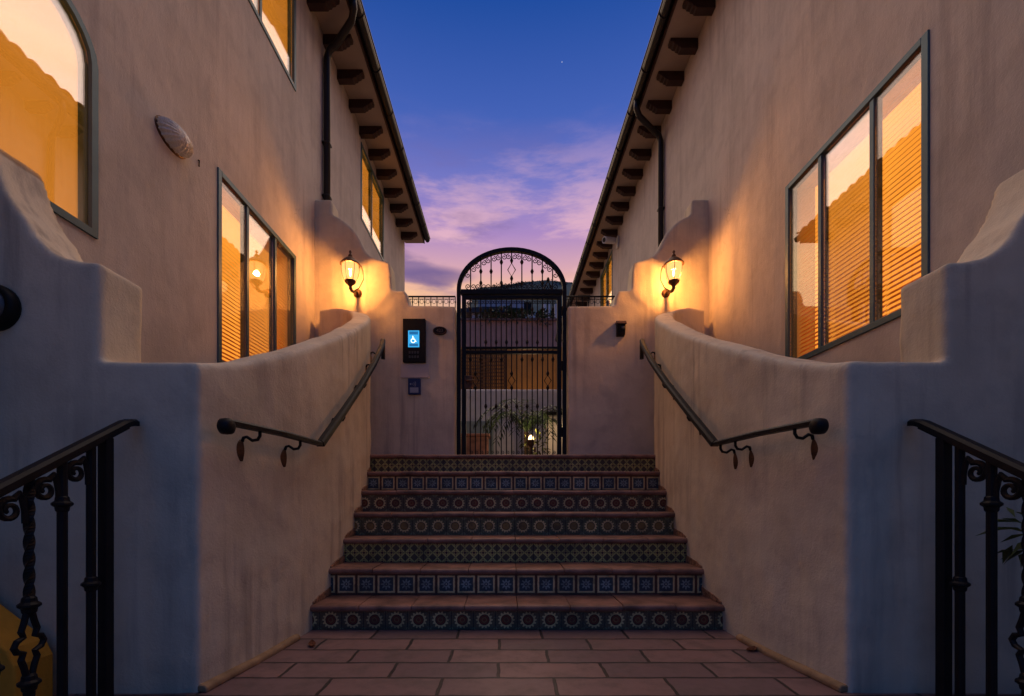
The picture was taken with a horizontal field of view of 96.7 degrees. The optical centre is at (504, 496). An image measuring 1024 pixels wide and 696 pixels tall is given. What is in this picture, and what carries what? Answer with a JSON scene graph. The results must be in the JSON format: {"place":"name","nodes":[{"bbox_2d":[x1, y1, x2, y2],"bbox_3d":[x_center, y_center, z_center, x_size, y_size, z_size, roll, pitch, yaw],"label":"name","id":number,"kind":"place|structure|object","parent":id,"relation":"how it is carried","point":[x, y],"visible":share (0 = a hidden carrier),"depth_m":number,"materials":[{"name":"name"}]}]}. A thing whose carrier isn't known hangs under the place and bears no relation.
{"place":"outdoors","nodes":[
{"label":"outdoors","id":0,"kind":"place"},
{"bbox_2d":[461,433,489,454],"bbox_3d":[-0.550,-0.801,8.400,0.547,0.687,0.460,0,0,0],"label":"planter box","id":1,"kind":"object","parent":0,"point":[477,442],"visible":0.42,"depth_m":8.20,"materials":[{"name":"wood"}]},
{"bbox_2d":[362,0,661,312],"label":"sky","id":2,"kind":"structure","parent":0,"point":[510,115],"materials":[{"name":"blue"}]},
{"bbox_2d":[461,280,571,317],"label":"hill","id":3,"kind":"structure","parent":0,"point":[568,285],"depth_m":124.76,"materials":[{"name":"green plant"}]},
{"bbox_2d":[466,279,571,307],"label":"hilltop trees","id":4,"kind":"object","parent":3,"relation":"on","point":[468,306],"visible":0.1,"depth_m":127.25,"materials":[{"name":"green plant"}]},
{"bbox_2d":[53,629,1020,695],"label":"landing paving","id":5,"kind":"structure","parent":0,"point":[526,662],"depth_m":2.46,"materials":[{"name":"ceramic"}]},
{"bbox_2d":[198,634,299,691],"bbox_3d":[-1.384,0.904,2.540,0.061,0.042,0.806,0,0,6],"label":"wall base strip","id":6,"kind":"object","parent":5,"relation":"on","point":[216,681],"depth_m":2.41,"materials":[{"name":"brown paint"}]},
{"bbox_2d":[308,639,315,645],"bbox_3d":[-1.192,0.904,2.809,0.048,0.024,0.085,0,0,0],"label":"fallen leaf","id":7,"kind":"object","parent":5,"relation":"on","point":[312,642],"visible":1,"depth_m":2.82,"materials":[{"name":"brown plant"}]},
{"bbox_2d":[746,646,756,650],"bbox_3d":[1.476,0.904,2.718,0.086,0.024,0.048,0,0,0],"label":"fallen leaf","id":8,"kind":"object","parent":5,"relation":"on","point":[751,648],"visible":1,"depth_m":2.73,"materials":[{"name":"brown plant"}]},
{"bbox_2d":[736,634,847,691],"bbox_3d":[1.554,0.904,2.540,0.061,0.042,0.806,0,0,-6],"label":"wall base strip","id":9,"kind":"object","parent":5,"relation":"on","point":[830,682],"depth_m":2.41,"materials":[{"name":"brown paint"}]},
{"bbox_2d":[524,302,561,317],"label":"hillside house","id":10,"kind":"structure","parent":0,"point":[544,306],"depth_m":35.90,"materials":[{"name":"stone"}]},
{"bbox_2d":[524,302,530,313],"bbox_3d":[1.736,-14.912,35.960,0.700,0.900,0.120,0,0,0],"label":"window","id":11,"kind":"structure","parent":10,"relation":"in","point":[525,305],"depth_m":35.90,"materials":[{"name":"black glass"}]},
{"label":"courtyard paving","id":12,"kind":"structure","parent":0,"visible":0},
{"bbox_2d":[315,200,456,454],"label":"gate wall","id":13,"kind":"structure","parent":12,"relation":"on","point":[402,421],"depth_m":5.78,"materials":[{"name":"beige paint"}]},
{"bbox_2d":[340,250,363,297],"bbox_3d":[-1.860,-2.739,5.578,0.263,0.486,0.400,0,0,0],"label":"wall lantern","id":14,"kind":"object","parent":13,"relation":"attached to","point":[349,262],"depth_m":5.49,"materials":[{"name":"brown metal"}]},
{"bbox_2d":[403,319,425,362],"bbox_3d":[-1.146,-1.975,5.754,0.284,0.546,0.068,0,0,0],"label":"intercom panel","id":15,"kind":"object","parent":13,"relation":"attached to","point":[414,340],"visible":1,"depth_m":5.73,"materials":[{"name":"black plastic"}]},
{"bbox_2d":[408,378,420,394],"bbox_3d":[-1.146,-1.397,5.762,0.158,0.203,0.051,0,0,0],"label":"card reader","id":16,"kind":"object","parent":13,"relation":"attached to","point":[414,386],"visible":1,"depth_m":5.74,"materials":[{"name":"blue plastic"}]},
{"bbox_2d":[433,326,446,334],"bbox_3d":[-0.826,-2.106,5.770,0.176,0.106,0.032,0,0,0],"label":"address plaque","id":17,"kind":"object","parent":13,"relation":"attached to","point":[439,330],"visible":1,"depth_m":5.76,"materials":[{"name":"black plastic"}]},
{"bbox_2d":[457,247,566,454],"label":"iron gate","id":18,"kind":"structure","parent":13,"relation":"attached to","point":[511,294],"depth_m":5.84,"materials":[{"name":"brown metal"}]},
{"bbox_2d":[461,421,493,454],"bbox_3d":[-0.584,-0.975,9.225,0.692,1.056,0.450,0,0,0],"label":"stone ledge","id":19,"kind":"object","parent":12,"relation":"on","point":[472,426],"visible":0.19,"depth_m":9.00,"materials":[{"name":"stone"}]},
{"bbox_2d":[461,349,505,389],"bbox_3d":[-0.637,-2.293,12.635,1.334,3.672,0.090,0,0,0],"label":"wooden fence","id":20,"kind":"object","parent":12,"relation":"on","point":[488,372],"visible":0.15,"depth_m":12.59,"materials":[{"name":"wood"}]},
{"bbox_2d":[461,389,561,454],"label":"parapet wall","id":21,"kind":"structure","parent":12,"relation":"on","point":[513,408],"depth_m":9.50,"materials":[{"name":"white paint"}]},
{"bbox_2d":[461,347,561,389],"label":"ochre courtyard wall","id":22,"kind":"structure","parent":12,"relation":"on","point":[512,380],"depth_m":13.00,"materials":[{"name":"orange paint"}]},
{"bbox_2d":[473,399,561,454],"bbox_3d":[0.398,-1.077,8.324,1.950,1.246,1.622,0,0,0],"label":"arching palm","id":23,"kind":"object","parent":12,"relation":"on","point":[524,420],"visible":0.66,"depth_m":8.25,"materials":[{"name":"plant"}]},
{"bbox_2d":[528,435,534,454],"bbox_3d":[0.440,-0.757,7.700,0.120,0.580,0.120,0,0,0],"label":"garden uplight","id":24,"kind":"object","parent":12,"relation":"on","point":[530,441],"visible":0.74,"depth_m":7.67,"materials":[{"name":"brown metal"}]},
{"bbox_2d":[519,429,550,454],"bbox_3d":[0.521,-0.823,7.914,0.581,0.712,0.408,0,0,0],"label":"shrub","id":25,"kind":"object","parent":12,"relation":"on","point":[534,448],"visible":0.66,"depth_m":7.89,"materials":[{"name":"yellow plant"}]},
{"bbox_2d":[545,411,561,454],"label":"gate pillar","id":26,"kind":"structure","parent":12,"relation":"on","point":[554,436],"depth_m":8.40,"materials":[{"name":"white paint"}]},
{"bbox_2d":[567,200,708,454],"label":"gate wall","id":27,"kind":"structure","parent":12,"relation":"on","point":[610,393],"depth_m":5.78,"materials":[{"name":"beige paint"}]},
{"bbox_2d":[615,321,626,336],"bbox_3d":[1.462,-2.125,5.736,0.124,0.182,0.100,0,0,0],"label":"wall light","id":28,"kind":"object","parent":27,"relation":"attached to","point":[620,328],"depth_m":5.71,"materials":[{"name":"black metal"}]},
{"bbox_2d":[660,250,683,297],"bbox_3d":[2.030,-2.739,5.578,0.263,0.486,0.400,0,0,0],"label":"wall lantern","id":29,"kind":"object","parent":27,"relation":"attached to","point":[673,262],"depth_m":5.49,"materials":[{"name":"brown metal"}]},
{"bbox_3d":[-1.645,-1.629,8.150,1.520,2.343,0.500,0,0,0],"label":"terrace wall","id":30,"kind":"object","parent":12,"relation":"on","visible":0},
{"bbox_2d":[408,296,455,307],"bbox_3d":[-1.645,-3.185,8.100,1.550,0.789,0.040,0,0,0],"label":"terrace railing","id":31,"kind":"object","parent":30,"relation":"on","point":[436,302],"visible":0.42,"depth_m":8.10,"materials":[{"name":"metal"}]},
{"bbox_3d":[1.815,-1.629,8.150,1.520,2.343,0.500,0,0,0],"label":"terrace wall","id":32,"kind":"object","parent":12,"relation":"on","visible":0},
{"bbox_2d":[567,296,614,306],"bbox_3d":[1.815,-3.185,8.100,1.550,0.789,0.040,0,0,0],"label":"terrace railing","id":33,"kind":"object","parent":32,"relation":"on","point":[594,297],"visible":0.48,"depth_m":8.10,"materials":[{"name":"metal"}]},
{"bbox_3d":[-1.715,1.310,1.514,0.180,0.660,1.222,0,0,0],"label":"cheek wall","id":34,"kind":"object","parent":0,"visible":0},
{"bbox_2d":[0,419,139,695],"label":"guard railing","id":35,"kind":"object","parent":34,"relation":"on","point":[102,583],"visible":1,"depth_m":1.77,"materials":[{"name":"metal"}]},
{"bbox_3d":[1.885,1.310,1.514,0.180,0.660,1.222,0,0,0],"label":"cheek wall","id":36,"kind":"object","parent":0,"visible":0},
{"bbox_2d":[907,419,1023,695],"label":"guard railing","id":37,"kind":"object","parent":36,"relation":"on","point":[946,440],"visible":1,"depth_m":1.87,"materials":[{"name":"metal"}]},
{"bbox_3d":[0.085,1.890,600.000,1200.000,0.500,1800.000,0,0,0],"label":"ground","id":38,"kind":"structure","parent":0,"visible":0},
{"bbox_2d":[0,604,52,695],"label":"ochre stub wall","id":39,"kind":"structure","parent":38,"relation":"on","point":[10,676],"depth_m":2.01,"materials":[{"name":"paint"}]},
{"bbox_2d":[0,152,370,693],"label":"stair wall","id":40,"kind":"structure","parent":38,"relation":"on","point":[225,557],"depth_m":2.14,"materials":[{"name":"beige paint"}]},
{"bbox_2d":[0,285,21,330],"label":"round wall light","id":41,"kind":"object","parent":40,"relation":"attached to","point":[10,308],"visible":1,"depth_m":2.10,"materials":[{"name":"black plastic"}]},
{"bbox_2d":[217,339,384,466],"bbox_3d":[-1.338,-0.991,3.698,0.220,1.613,3.074,0,0,-2],"label":"handrail","id":42,"kind":"object","parent":40,"relation":"attached to","point":[227,426],"visible":0.95,"depth_m":2.81,"materials":[{"name":"metal"}]},
{"bbox_2d":[0,0,429,362],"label":"house","id":43,"kind":"structure","parent":38,"relation":"on","point":[280,113],"depth_m":3.73,"materials":[{"name":"paint"}]},
{"bbox_2d":[0,0,98,238],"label":"arched window","id":44,"kind":"structure","parent":43,"relation":"in","point":[49,72],"depth_m":2.45,"materials":[{"name":"glass"}]},
{"bbox_2d":[154,115,192,158],"bbox_3d":[-2.362,-2.600,3.295,0.117,0.200,0.330,0,0,0],"label":"bulkhead light","id":45,"kind":"object","parent":43,"relation":"attached to","point":[174,136],"visible":1,"depth_m":3.23,"materials":[{"name":"white glass"}]},
{"bbox_2d":[217,167,295,362],"bbox_3d":[-2.544,-1.945,4.530,0.282,1.670,1.440,0,0,0],"label":"window","id":46,"kind":"structure","parent":43,"relation":"in","point":[247,263],"depth_m":4.43,"materials":[{"name":"glass"}]},
{"bbox_2d":[248,0,295,91],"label":"window","id":47,"kind":"structure","parent":43,"relation":"in","point":[277,18],"depth_m":4.96,"materials":[{"name":"glass"}]},
{"bbox_2d":[361,142,383,260],"bbox_3d":[-2.444,-5.305,8.335,0.082,1.294,1.434,0,0,0],"label":"window","id":48,"kind":"structure","parent":43,"relation":"in","point":[372,198],"depth_m":8.24,"materials":[{"name":"glass"}]},
{"bbox_2d":[461,300,561,346],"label":"balcony house","id":49,"kind":"structure","parent":38,"relation":"on","point":[508,330],"depth_m":25.00,"materials":[{"name":"paint"}]},
{"bbox_2d":[473,309,503,322],"bbox_3d":[-0.844,-9.739,25.209,2.003,1.251,1.173,0,0,0],"label":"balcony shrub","id":50,"kind":"object","parent":49,"relation":"on","point":[482,313],"visible":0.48,"depth_m":24.96,"materials":[{"name":"green plant"}]},
{"bbox_2d":[488,304,519,323],"bbox_3d":[-0.023,-9.933,25.222,1.783,1.416,1.253,0,0,-25],"label":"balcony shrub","id":51,"kind":"object","parent":49,"relation":"on","point":[508,309],"visible":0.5,"depth_m":25.04,"materials":[{"name":"green plant"}]},
{"bbox_2d":[503,309,531,323],"bbox_3d":[0.734,-9.813,25.192,1.801,1.287,1.236,0,0,0],"label":"balcony shrub","id":52,"kind":"object","parent":49,"relation":"on","point":[519,311],"visible":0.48,"depth_m":24.96,"materials":[{"name":"green plant"}]},
{"bbox_2d":[517,309,549,322],"bbox_3d":[1.557,-9.732,25.166,1.846,1.237,1.143,0,0,0],"label":"balcony shrub","id":53,"kind":"object","parent":49,"relation":"on","point":[525,312],"visible":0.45,"depth_m":24.94,"materials":[{"name":"green plant"}]},
{"bbox_2d":[535,308,555,326],"bbox_3d":[2.255,-9.745,25.200,1.280,1.374,1.154,0,0,0],"label":"balcony shrub","id":54,"kind":"object","parent":49,"relation":"on","point":[545,315],"visible":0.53,"depth_m":24.98,"materials":[{"name":"green plant"}]},
{"bbox_2d":[310,454,724,628],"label":"staircase","id":55,"kind":"structure","parent":38,"relation":"on","point":[515,541],"depth_m":3.78,"materials":[{"name":"tile"}]},
{"bbox_2d":[555,0,1023,362],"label":"house","id":56,"kind":"structure","parent":38,"relation":"on","point":[845,168],"depth_m":3.81,"materials":[{"name":"paint"}]},
{"bbox_2d":[600,249,612,305],"bbox_3d":[2.614,-5.310,11.625,0.082,1.284,1.374,0,0,0],"label":"window","id":57,"kind":"structure","parent":56,"relation":"in","point":[606,278],"depth_m":11.53,"materials":[{"name":"glass"}]},
{"bbox_2d":[602,235,618,249],"bbox_3d":[2.401,-5.790,10.298,0.425,0.260,0.162,0,0,-24],"label":"security camera","id":58,"kind":"object","parent":56,"relation":"attached to","point":[609,240],"visible":1,"depth_m":10.26,"materials":[{"name":"white plastic"}]},
{"bbox_2d":[785,29,929,358],"bbox_3d":[2.714,-2.013,3.475,0.282,1.685,1.430,0,0,0],"label":"window","id":59,"kind":"structure","parent":56,"relation":"in","point":[872,192],"depth_m":3.34,"materials":[{"name":"glass"}]},
{"bbox_2d":[654,169,1023,693],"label":"stair wall","id":60,"kind":"structure","parent":38,"relation":"on","point":[823,561],"depth_m":2.16,"materials":[{"name":"beige paint"}]},
{"bbox_2d":[640,339,828,468],"bbox_3d":[1.510,-0.990,3.697,0.228,1.615,3.074,0,0,1],"label":"handrail","id":61,"kind":"object","parent":60,"relation":"attached to","point":[817,426],"visible":0.99,"depth_m":2.95,"materials":[{"name":"metal"}]},
{"bbox_2d":[976,507,1022,566],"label":"potted plant","id":62,"kind":"object","parent":38,"relation":"on","point":[1010,552],"visible":0.79,"depth_m":1.82,"materials":[{"name":"green plant"}]}
]}

